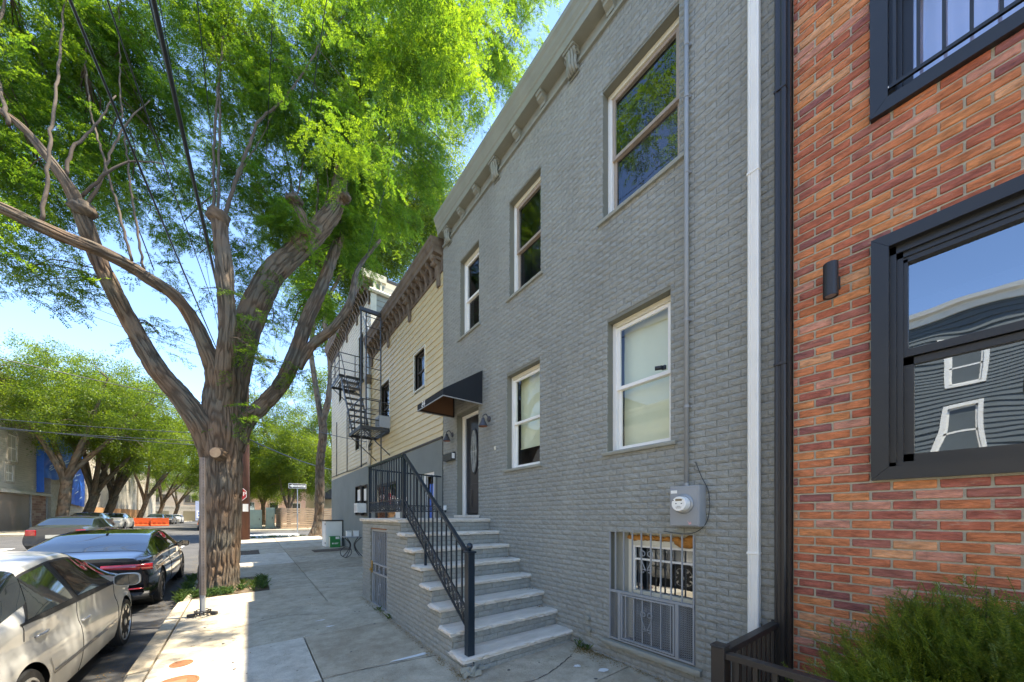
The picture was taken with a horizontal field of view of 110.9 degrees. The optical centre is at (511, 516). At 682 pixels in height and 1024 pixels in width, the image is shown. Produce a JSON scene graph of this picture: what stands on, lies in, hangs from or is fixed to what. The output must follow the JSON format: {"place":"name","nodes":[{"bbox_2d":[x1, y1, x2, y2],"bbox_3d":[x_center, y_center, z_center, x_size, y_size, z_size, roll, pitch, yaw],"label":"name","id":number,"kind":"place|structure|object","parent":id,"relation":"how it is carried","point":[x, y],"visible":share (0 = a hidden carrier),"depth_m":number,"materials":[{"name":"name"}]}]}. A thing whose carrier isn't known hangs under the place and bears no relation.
{"place":"outdoors","nodes":[
{"label":"outdoors","id":0,"kind":"place"},
{"bbox_2d":[0,521,189,536],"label":"pavement","id":1,"kind":"structure","parent":0,"point":[17,533],"depth_m":21.28,"materials":[{"name":"concrete"}]},
{"bbox_2d":[94,507,139,517],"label":"board fence","id":2,"kind":"object","parent":1,"relation":"on","point":[132,513],"visible":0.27,"depth_m":46.87,"materials":[{"name":"orange wood"}]},
{"bbox_2d":[0,521,198,681],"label":"road","id":3,"kind":"structure","parent":0,"point":[94,666],"depth_m":6.11,"materials":[{"name":"grey asphalt"}]},
{"bbox_2d":[0,551,140,681],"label":"parked car","id":4,"kind":"object","parent":3,"relation":"on","point":[64,618],"visible":1,"depth_m":3.30,"materials":[{"name":"white paint"}]},
{"bbox_2d":[22,516,118,549],"bbox_3d":[-19.126,0.729,15.587,1.829,1.527,4.915,0,0,-37],"label":"moving car","id":5,"kind":"object","parent":3,"relation":"on","point":[45,529],"visible":0.66,"depth_m":14.08,"materials":[{"name":"grey paint"}]},
{"bbox_2d":[71,512,114,525],"bbox_3d":[-31.269,0.434,26.140,1.809,1.497,4.415,0,0,-37],"label":"parked car","id":6,"kind":"object","parent":3,"relation":"on","point":[109,519],"visible":0.36,"depth_m":25.87,"materials":[{"name":"blue paint"}]},
{"bbox_2d":[26,528,188,605],"bbox_3d":[-8.713,0.967,7.779,2.235,1.505,4.913,0,1,-37],"label":"parked car","id":7,"kind":"object","parent":3,"relation":"on","point":[154,558],"visible":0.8,"depth_m":6.71,"materials":[{"name":"black paint"}]},
{"bbox_2d":[105,513,133,528],"bbox_3d":[-34.909,0.434,30.973,1.809,1.497,4.715,0,0,-37],"label":"parked car","id":8,"kind":"object","parent":3,"relation":"on","point":[122,520],"visible":0.61,"depth_m":30.49,"materials":[{"name":"white paint"}]},
{"bbox_2d":[133,518,150,525],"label":"road barrier","id":9,"kind":"object","parent":3,"relation":"on","point":[142,521],"visible":0.85,"depth_m":40.83,"materials":[{"name":"orange plastic"}]},
{"bbox_2d":[151,518,168,525],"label":"road barrier","id":10,"kind":"object","parent":3,"relation":"on","point":[159,521],"visible":0.97,"depth_m":41.56,"materials":[{"name":"orange plastic"}]},
{"bbox_2d":[250,531,309,537],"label":"cross street","id":11,"kind":"structure","parent":0,"point":[269,533],"depth_m":26.02,"materials":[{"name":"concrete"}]},
{"bbox_2d":[289,483,305,531],"bbox_3d":[-15.824,-0.665,25.996,1.120,3.550,0.099,0,0,-37],"label":"one way sign","id":12,"kind":"object","parent":11,"relation":"on","point":[297,486],"visible":1,"depth_m":25.98,"materials":[{"name":"metal"}]},
{"bbox_2d":[250,523,310,531],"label":"pavement","id":13,"kind":"structure","parent":0,"point":[264,529],"depth_m":28.36,"materials":[{"name":"concrete"}]},
{"bbox_2d":[170,418,294,503],"bbox_3d":[-26.535,-4.113,34.087,7.457,10.393,8.107,0,0,-37],"label":"street tree","id":14,"kind":"object","parent":13,"relation":"on","point":[193,472],"visible":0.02,"depth_m":32.21,"materials":[{"name":"green plant"}]},
{"bbox_2d":[250,510,261,528],"bbox_3d":[-21.328,0.223,29.231,0.950,1.550,0.740,0,0,-37],"label":"utility cabinet","id":15,"kind":"object","parent":13,"relation":"on","point":[255,519],"visible":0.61,"depth_m":29.00,"materials":[{"name":"green"}]},
{"bbox_2d":[266,507,274,527],"bbox_3d":[-20.489,0.122,29.862,0.620,1.750,0.740,0,0,-37],"label":"utility cabinet","id":16,"kind":"object","parent":13,"relation":"on","point":[270,517],"visible":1,"depth_m":29.59,"materials":[{"name":"green"}]},
{"bbox_2d":[250,491,304,523],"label":"brick building","id":17,"kind":"structure","parent":13,"relation":"on","point":[254,505],"depth_m":53.40,"materials":[{"name":"beige brick"}]},
{"bbox_2d":[250,431,309,524],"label":"street tree","id":18,"kind":"object","parent":13,"relation":"on","point":[263,501],"visible":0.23,"depth_m":42.48,"materials":[{"name":"green plant"}]},
{"bbox_2d":[249,375,331,521],"bbox_3d":[-20.849,-5.062,32.301,8.046,12.154,8.302,0,0,-37],"label":"street tree","id":19,"kind":"object","parent":13,"relation":"on","point":[291,441],"visible":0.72,"depth_m":30.71,"materials":[{"name":"green plant"}]},
{"bbox_2d":[276,507,331,528],"bbox_3d":[-18.015,0.128,33.741,7.280,1.800,6.420,0,0,-37],"label":"slat fence","id":20,"kind":"object","parent":13,"relation":"on","point":[280,519],"visible":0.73,"depth_m":29.86,"materials":[{"name":"beige wood"}]},
{"bbox_2d":[0,0,569,465],"label":"sky","id":21,"kind":"structure","parent":0,"point":[19,316],"materials":[{"name":"blue"}]},
{"bbox_2d":[333,16,429,379],"bbox_3d":[-1.953,-8.130,6.666,0.009,6.409,15.004,0,0,-37],"label":"overhead wire","id":22,"kind":"object","parent":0,"point":[376,219],"visible":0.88,"depth_m":8.31,"materials":[{"name":"black paint"}]},
{"bbox_2d":[144,536,665,681],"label":"pavement","id":23,"kind":"structure","parent":0,"point":[304,646],"depth_m":4.74,"materials":[{"name":"grey concrete"}]},
{"bbox_2d":[161,675,199,681],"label":"utility cover","id":24,"kind":"object","parent":23,"relation":"on","point":[189,678],"visible":0.98,"depth_m":3.69,"materials":[{"name":"metal"}]},
{"bbox_2d":[169,659,193,667],"bbox_3d":[-3.818,1.711,4.072,0.210,0.042,0.210,0,0,-37],"label":"utility cover","id":25,"kind":"object","parent":23,"relation":"on","point":[181,663],"visible":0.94,"depth_m":4.06,"materials":[{"name":"metal"}]},
{"bbox_2d":[186,608,217,617],"bbox_3d":[-5.108,1.592,5.818,0.338,0.108,0.237,0,0,-2],"label":"chain","id":26,"kind":"object","parent":23,"relation":"on","point":[196,613],"visible":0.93,"depth_m":5.76,"materials":[{"name":"grey metal"}]},
{"bbox_2d":[199,456,205,616],"bbox_3d":[-5.106,0.338,5.822,0.052,2.716,0.090,0,0,41],"label":"sign post","id":27,"kind":"object","parent":23,"relation":"on","point":[202,527],"visible":0.99,"depth_m":5.80,"materials":[{"name":"grey metal"}]},
{"bbox_2d":[193,550,269,598],"bbox_3d":[-8.351,1.509,10.705,1.260,0.289,8.650,0,0,-37],"label":"tree pit","id":28,"kind":"object","parent":23,"relation":"on","point":[237,590],"visible":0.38,"depth_m":7.83,"materials":[{"name":"soil"}]},
{"bbox_2d":[0,0,563,593],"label":"honey locust","id":29,"kind":"object","parent":28,"relation":"on","point":[392,54],"visible":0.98,"depth_m":7.49,"materials":[{"name":"green plant"}]},
{"bbox_2d":[241,354,275,539],"bbox_3d":[-14.203,-4.315,18.956,2.500,11.500,0.427,0,0,-37],"label":"utility pole","id":30,"kind":"object","parent":23,"relation":"on","point":[245,531],"visible":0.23,"depth_m":18.79,"materials":[{"name":"brown wood"}]},
{"bbox_2d":[0,358,163,394],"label":"overhead wire","id":31,"kind":"object","parent":30,"relation":"attached to","point":[78,376],"visible":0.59,"depth_m":12.83,"materials":[{"name":"black paint"}]},
{"bbox_2d":[0,419,189,432],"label":"overhead wire","id":32,"kind":"object","parent":30,"relation":"attached to","point":[90,426],"visible":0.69,"depth_m":14.67,"materials":[{"name":"black paint"}]},
{"bbox_2d":[0,427,192,444],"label":"overhead wire","id":33,"kind":"object","parent":30,"relation":"attached to","point":[96,437],"visible":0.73,"depth_m":14.87,"materials":[{"name":"black paint"}]},
{"bbox_2d":[0,428,192,440],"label":"overhead wire","id":34,"kind":"object","parent":30,"relation":"attached to","point":[97,435],"visible":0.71,"depth_m":14.86,"materials":[{"name":"black paint"}]},
{"bbox_2d":[68,0,215,346],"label":"overhead wire","id":35,"kind":"object","parent":30,"relation":"attached to","point":[103,81],"visible":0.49,"depth_m":4.70,"materials":[{"name":"black paint"}]},
{"bbox_2d":[106,0,216,312],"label":"overhead wire","id":36,"kind":"object","parent":30,"relation":"attached to","point":[152,129],"visible":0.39,"depth_m":4.90,"materials":[{"name":"black paint"}]},
{"bbox_2d":[150,0,215,284],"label":"overhead wire","id":37,"kind":"object","parent":30,"relation":"attached to","point":[155,10],"visible":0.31,"depth_m":4.94,"materials":[{"name":"black paint"}]},
{"bbox_2d":[159,0,217,327],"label":"overhead wire","id":38,"kind":"object","parent":30,"relation":"attached to","point":[174,83],"visible":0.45,"depth_m":6.44,"materials":[{"name":"black paint"}]},
{"bbox_2d":[197,0,217,193],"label":"overhead wire","id":39,"kind":"object","parent":30,"relation":"attached to","point":[204,70],"visible":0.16,"depth_m":6.64,"materials":[{"name":"black paint"}]},
{"bbox_2d":[261,1,273,263],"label":"overhead wire","id":40,"kind":"object","parent":30,"relation":"attached to","point":[269,87],"visible":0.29,"depth_m":6.87,"materials":[{"name":"black paint"}]},
{"bbox_2d":[273,0,326,354],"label":"overhead wire","id":41,"kind":"object","parent":30,"relation":"attached to","point":[311,99],"visible":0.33,"depth_m":6.77,"materials":[{"name":"black paint"}]},
{"bbox_2d":[321,520,342,546],"bbox_3d":[-8.154,0.741,16.011,0.760,1.170,0.970,0,0,-37],"label":"storage cabinet","id":42,"kind":"object","parent":23,"relation":"on","point":[332,527],"visible":0.89,"depth_m":15.67,"materials":[{"name":"white plastic"}]},
{"bbox_2d":[329,536,339,547],"bbox_3d":[-7.780,1.101,15.446,0.404,0.480,0.283,0,0,-37],"label":"sign","id":43,"kind":"object","parent":23,"relation":"on","point":[334,541],"visible":0.98,"depth_m":15.32,"materials":[{"name":"green plastic"}]},
{"bbox_2d":[340,536,362,557],"bbox_3d":[-5.701,1.074,12.482,0.788,0.734,0.600,0,0,-37],"label":"cafe table","id":44,"kind":"object","parent":23,"relation":"on","point":[349,547],"visible":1,"depth_m":12.47,"materials":[{"name":"metal"}]},
{"bbox_2d":[72,529,666,681],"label":"fallen leaves","id":45,"kind":"object","parent":23,"relation":"on","point":[584,649],"visible":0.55,"depth_m":4.38,"materials":[{"name":"brown plant"}]},
{"bbox_2d":[171,534,593,649],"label":"weeds","id":46,"kind":"object","parent":23,"relation":"on","point":[184,592],"visible":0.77,"depth_m":7.50,"materials":[{"name":"green plant"}]},
{"bbox_2d":[281,60,484,536],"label":"corner tree","id":47,"kind":"object","parent":23,"relation":"on","point":[385,260],"visible":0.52,"depth_m":22.36,"materials":[{"name":"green plant"}]},
{"bbox_2d":[196,563,608,681],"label":"pavement crack","id":48,"kind":"object","parent":23,"relation":"on","point":[577,665],"visible":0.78,"depth_m":4.19,"materials":[{"name":"grey"}]},
{"bbox_2d":[363,235,443,551],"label":"clapboard house","id":49,"kind":"structure","parent":23,"relation":"on","point":[411,311],"depth_m":9.19,"materials":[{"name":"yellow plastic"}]},
{"bbox_2d":[375,415,390,428],"bbox_3d":[-3.940,-2.850,10.778,0.365,0.360,0.420,0,0,-37],"label":"air conditioner","id":50,"kind":"object","parent":49,"relation":"attached to","point":[383,422],"visible":0.8,"depth_m":10.61,"materials":[{"name":"grey paint"}]},
{"bbox_2d":[375,481,395,517],"bbox_3d":[-3.799,-0.330,11.285,0.510,1.800,2.600,0,0,-37],"label":"shop window","id":51,"kind":"structure","parent":49,"relation":"in","point":[387,514],"depth_m":11.99,"materials":[{"name":"black glass"}]},
{"bbox_2d":[382,377,389,416],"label":"window","id":52,"kind":"structure","parent":49,"relation":"in","point":[385,384],"depth_m":11.24,"materials":[{"name":"black plastic"}]},
{"bbox_2d":[413,344,425,393],"bbox_3d":[-2.293,-3.700,8.920,0.130,1.010,0.740,0,0,-37],"label":"window","id":53,"kind":"structure","parent":49,"relation":"in","point":[423,347],"depth_m":9.10,"materials":[{"name":"black plastic"}]},
{"bbox_2d":[424,470,442,551],"bbox_3d":[-1.863,0.270,8.549,0.310,2.800,0.900,0,0,-37],"label":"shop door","id":54,"kind":"structure","parent":49,"relation":"in","point":[431,473],"depth_m":8.56,"materials":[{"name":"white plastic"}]},
{"bbox_2d":[359,518,572,678],"bbox_3d":[-1.119,1.085,5.894,1.697,2.110,4.358,0,0,-37],"label":"stoop","id":55,"kind":"object","parent":23,"relation":"on","point":[512,622],"visible":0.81,"depth_m":4.91,"materials":[{"name":"grey"}]},
{"bbox_2d":[369,528,386,612],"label":"side gate","id":56,"kind":"structure","parent":55,"relation":"attached to","point":[379,542],"depth_m":6.34,"materials":[{"name":"grey metal"}]},
{"bbox_2d":[368,454,475,663],"bbox_3d":[-1.033,0.338,5.856,1.605,2.665,3.988,0,0,-37],"label":"stair railing","id":57,"kind":"object","parent":55,"relation":"on","point":[467,616],"visible":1,"depth_m":4.71,"materials":[{"name":"black metal"}]},
{"bbox_2d":[710,619,836,681],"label":"areaway fence","id":58,"kind":"object","parent":23,"relation":"on","point":[749,657],"visible":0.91,"depth_m":2.25,"materials":[{"name":"black metal"}]},
{"bbox_3d":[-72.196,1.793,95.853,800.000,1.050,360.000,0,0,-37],"label":"ground","id":59,"kind":"structure","parent":0,"visible":0},
{"bbox_2d":[0,371,51,530],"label":"clapboard house","id":60,"kind":"structure","parent":59,"relation":"on","point":[23,504],"depth_m":26.08,"materials":[{"name":"beige paint"}]},
{"bbox_2d":[4,461,14,482],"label":"window","id":61,"kind":"structure","parent":60,"relation":"in","point":[5,463],"depth_m":25.06,"materials":[{"name":"beige paint"}]},
{"bbox_2d":[6,431,18,463],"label":"window","id":62,"kind":"structure","parent":60,"relation":"in","point":[8,433],"depth_m":25.47,"materials":[{"name":"beige paint"}]},
{"bbox_2d":[0,493,29,530],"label":"garage door","id":63,"kind":"structure","parent":60,"relation":"in","point":[14,508],"depth_m":25.58,"materials":[{"name":"grey metal"}]},
{"bbox_2d":[37,429,88,517],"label":"clapboard house","id":64,"kind":"structure","parent":59,"relation":"on","point":[51,486],"depth_m":30.50,"materials":[{"name":"beige paint"}]},
{"bbox_2d":[36,423,84,506],"bbox_3d":[-40.506,-4.663,31.398,3.985,7.396,10.401,0,0,-11],"label":"tarpaulin","id":65,"kind":"object","parent":64,"relation":"hanging from","point":[45,468],"visible":0.26,"depth_m":29.94,"materials":[{"name":"blue"}]},
{"bbox_2d":[0,328,196,516],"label":"street tree","id":66,"kind":"object","parent":59,"relation":"on","point":[26,388],"visible":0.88,"depth_m":25.35,"materials":[{"name":"green plant"}]},
{"bbox_2d":[89,447,109,507],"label":"clapboard house","id":67,"kind":"structure","parent":59,"relation":"on","point":[103,499],"depth_m":41.26,"materials":[{"name":"beige paint"}]},
{"bbox_2d":[26,354,196,511],"bbox_3d":[-35.321,-5.613,31.102,7.951,13.804,8.230,0,0,5],"label":"street tree","id":68,"kind":"object","parent":59,"relation":"on","point":[97,484],"visible":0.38,"depth_m":30.31,"materials":[{"name":"green plant"}]},
{"bbox_2d":[115,474,136,509],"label":"clapboard house","id":69,"kind":"structure","parent":59,"relation":"on","point":[127,499],"depth_m":50.63,"materials":[{"name":"beige paint"}]},
{"bbox_2d":[64,380,195,512],"bbox_3d":[-37.370,-5.164,34.529,8.586,12.908,7.513,0,0,6],"label":"street tree","id":70,"kind":"object","parent":59,"relation":"on","point":[114,485],"visible":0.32,"depth_m":34.09,"materials":[{"name":"green plant"}]},
{"bbox_2d":[137,467,155,517],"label":"clapboard house","id":71,"kind":"structure","parent":59,"relation":"on","point":[150,508],"depth_m":59.52,"materials":[{"name":"beige paint"}]},
{"bbox_2d":[114,435,196,517],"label":"street tree","id":72,"kind":"object","parent":59,"relation":"on","point":[146,496],"visible":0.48,"depth_m":44.99,"materials":[{"name":"green plant"}]},
{"bbox_2d":[123,580,197,681],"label":"kerb","id":73,"kind":"structure","parent":59,"relation":"on","point":[141,667],"depth_m":4.61,"materials":[{"name":"concrete"}]},
{"bbox_2d":[133,457,198,513],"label":"street tree","id":74,"kind":"object","parent":59,"relation":"on","point":[170,492],"visible":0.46,"depth_m":52.92,"materials":[{"name":"green plant"}]},
{"bbox_2d":[148,462,198,513],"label":"street tree","id":75,"kind":"object","parent":59,"relation":"on","point":[187,492],"visible":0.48,"depth_m":62.51,"materials":[{"name":"green plant"}]},
{"bbox_2d":[155,474,198,520],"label":"apartment building","id":76,"kind":"structure","parent":59,"relation":"on","point":[186,511],"depth_m":82.13,"materials":[{"name":"concrete"}]},
{"bbox_2d":[183,511,197,520],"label":"garage door","id":77,"kind":"structure","parent":76,"relation":"in","point":[188,515],"depth_m":82.92,"materials":[{"name":"brown metal"}]},
{"bbox_2d":[285,401,331,468],"bbox_3d":[-18.837,-6.304,38.441,9.308,14.424,8.979,0,0,-37],"label":"street tree","id":78,"kind":"object","parent":59,"relation":"on","point":[309,418],"visible":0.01,"depth_m":34.68,"materials":[{"name":"green plant"}]},
{"bbox_2d":[305,475,331,523],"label":"gable house","id":79,"kind":"structure","parent":59,"relation":"on","point":[309,502],"depth_m":39.69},
{"bbox_2d":[324,268,442,553],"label":"clapboard building","id":80,"kind":"structure","parent":59,"relation":"on","point":[349,489],"depth_m":14.55,"materials":[{"name":"plastic"}]},
{"bbox_2d":[331,422,371,477],"bbox_3d":[-7.004,-3.201,14.999,0.097,2.657,7.410,0,0,-37],"label":"service cable","id":81,"kind":"object","parent":80,"relation":"attached to","point":[369,445],"visible":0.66,"depth_m":16.92,"materials":[{"name":"black rubber"}]},
{"bbox_2d":[354,503,365,512],"bbox_3d":[-5.519,-0.310,12.807,0.326,0.340,0.450,0,0,-37],"label":"air conditioner","id":82,"kind":"object","parent":80,"relation":"attached to","point":[359,507],"visible":1,"depth_m":12.63,"materials":[{"name":"white plastic"}]},
{"bbox_2d":[331,306,389,468],"bbox_3d":[-5.387,-3.760,12.245,0.888,4.660,4.483,0,0,-37],"label":"fire escape","id":83,"kind":"object","parent":80,"relation":"attached to","point":[365,427],"visible":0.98,"depth_m":10.64,"materials":[{"name":"metal"}]},
{"bbox_2d":[358,330,363,384],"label":"window","id":84,"kind":"structure","parent":80,"relation":"in","point":[363,330],"depth_m":13.67,"materials":[{"name":"black plastic"}]},
{"bbox_2d":[361,484,367,515],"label":"window","id":85,"kind":"structure","parent":80,"relation":"in","point":[365,493],"depth_m":12.96,"materials":[{"name":"black glass"}]},
{"bbox_2d":[362,316,371,463],"bbox_3d":[-5.065,-4.388,12.285,0.280,5.115,0.220,0,0,-37],"label":"drain pipe","id":86,"kind":"object","parent":80,"relation":"attached to","point":[369,381],"visible":0.66,"depth_m":12.28,"materials":[{"name":"white plastic"}]},
{"bbox_2d":[434,0,773,681],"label":"brick townhouse","id":87,"kind":"structure","parent":59,"relation":"on","point":[559,220],"depth_m":4.33,"materials":[{"name":"grey brick"}]},
{"bbox_2d":[442,452,454,461],"bbox_3d":[-1.342,-1.270,7.478,0.106,0.170,0.410,0,0,-37],"label":"mailbox","id":88,"kind":"object","parent":87,"relation":"attached to","point":[448,457],"visible":1,"depth_m":7.39,"materials":[{"name":"black paint"}]},
{"bbox_2d":[417,371,481,417],"bbox_3d":[-1.208,-2.384,6.726,0.797,0.632,1.154,0,0,-37],"label":"awning","id":89,"kind":"object","parent":87,"relation":"attached to","point":[441,401],"depth_m":6.45,"materials":[{"name":"black fabric"}]},
{"bbox_2d":[457,248,480,341],"bbox_3d":[-0.601,-4.420,7.109,0.706,1.780,1.140,0,0,-37],"label":"window","id":90,"kind":"structure","parent":87,"relation":"in","point":[472,322],"depth_m":7.27,"materials":[{"name":"white plastic"}]},
{"bbox_2d":[466,414,478,513],"bbox_3d":[-0.749,-1.045,7.104,0.069,1.970,0.670,0,0,-37],"label":"door","id":91,"kind":"structure","parent":87,"relation":"in","point":[472,435],"depth_m":7.15,"materials":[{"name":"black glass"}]},
{"bbox_2d":[503,363,542,472],"bbox_3d":[0.404,-1.570,5.775,0.706,1.760,1.240,0,0,-37],"label":"window","id":92,"kind":"structure","parent":87,"relation":"in","point":[525,385],"depth_m":5.93,"materials":[{"name":"white plastic"}]},
{"bbox_2d":[505,177,543,302],"bbox_3d":[0.431,-4.415,5.739,0.706,1.790,1.190,0,0,-37],"label":"window","id":93,"kind":"structure","parent":87,"relation":"in","point":[527,215],"depth_m":6.06,"materials":[{"name":"white plastic"}]},
{"bbox_2d":[601,295,677,455],"bbox_3d":[1.637,-1.565,4.138,0.706,1.770,1.200,0,0,-37],"label":"window","id":94,"kind":"structure","parent":87,"relation":"in","point":[642,340],"depth_m":4.16,"materials":[{"name":"white plastic"}]},
{"bbox_2d":[597,17,683,227],"bbox_3d":[1.644,-4.410,4.130,0.705,1.780,1.360,0,0,-37],"label":"window","id":95,"kind":"structure","parent":87,"relation":"in","point":[643,111],"depth_m":4.36,"materials":[{"name":"white plastic"}]},
{"bbox_2d":[609,531,694,665],"bbox_3d":[1.479,0.818,3.843,0.031,1.275,1.010,0,0,-37],"label":"window grille","id":96,"kind":"object","parent":87,"relation":"attached to","point":[676,653],"depth_m":3.79,"materials":[{"name":"grey metal"}]},
{"bbox_2d":[601,532,702,676],"bbox_3d":[1.759,0.820,4.017,0.776,1.700,1.500,0,0,-37],"label":"window","id":97,"kind":"structure","parent":87,"relation":"in","point":[676,538],"depth_m":4.23,"materials":[{"name":"clear plastic"}]},
{"bbox_2d":[683,0,691,485],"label":"conduit","id":98,"kind":"object","parent":87,"relation":"attached to","point":[687,172],"visible":0.94,"depth_m":3.44,"materials":[{"name":"grey metal"}]},
{"bbox_2d":[670,485,705,526],"bbox_3d":[1.665,-0.100,3.395,0.244,0.390,0.285,0,0,-37],"label":"electric meter","id":99,"kind":"object","parent":87,"relation":"attached to","point":[687,505],"visible":1,"depth_m":3.33,"materials":[{"name":"grey paint"}]},
{"bbox_2d":[746,0,761,632],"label":"downspout","id":100,"kind":"object","parent":87,"relation":"attached to","point":[753,175],"visible":1,"depth_m":2.98,"materials":[{"name":"white plastic"}]},
{"bbox_2d":[773,0,792,681],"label":"downspout","id":101,"kind":"object","parent":87,"relation":"attached to","point":[783,314],"visible":1,"depth_m":2.81,"materials":[{"name":"black metal"}]},
{"bbox_2d":[793,0,1023,679],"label":"brick house","id":102,"kind":"structure","parent":59,"relation":"on","point":[908,376],"depth_m":2.47,"materials":[{"name":"red brick"}]},
{"bbox_2d":[823,260,840,300],"bbox_3d":[2.343,-1.722,2.585,0.139,0.243,0.086,0,0,-37],"label":"wall light","id":103,"kind":"object","parent":102,"relation":"attached to","point":[831,282],"visible":1,"depth_m":2.54,"materials":[{"name":"black metal"}]},
{"bbox_2d":[870,0,1023,123],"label":"window","id":104,"kind":"structure","parent":102,"relation":"in","point":[883,101],"depth_m":2.36,"materials":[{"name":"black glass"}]},
{"bbox_2d":[871,174,1023,480],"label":"window","id":105,"kind":"structure","parent":102,"relation":"in","point":[947,285],"depth_m":2.44,"materials":[{"name":"clear glass"}]},
{"bbox_2d":[888,0,1023,90],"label":"window guard","id":106,"kind":"object","parent":102,"relation":"attached to","point":[976,29],"visible":1,"depth_m":2.20,"materials":[{"name":"black metal"}]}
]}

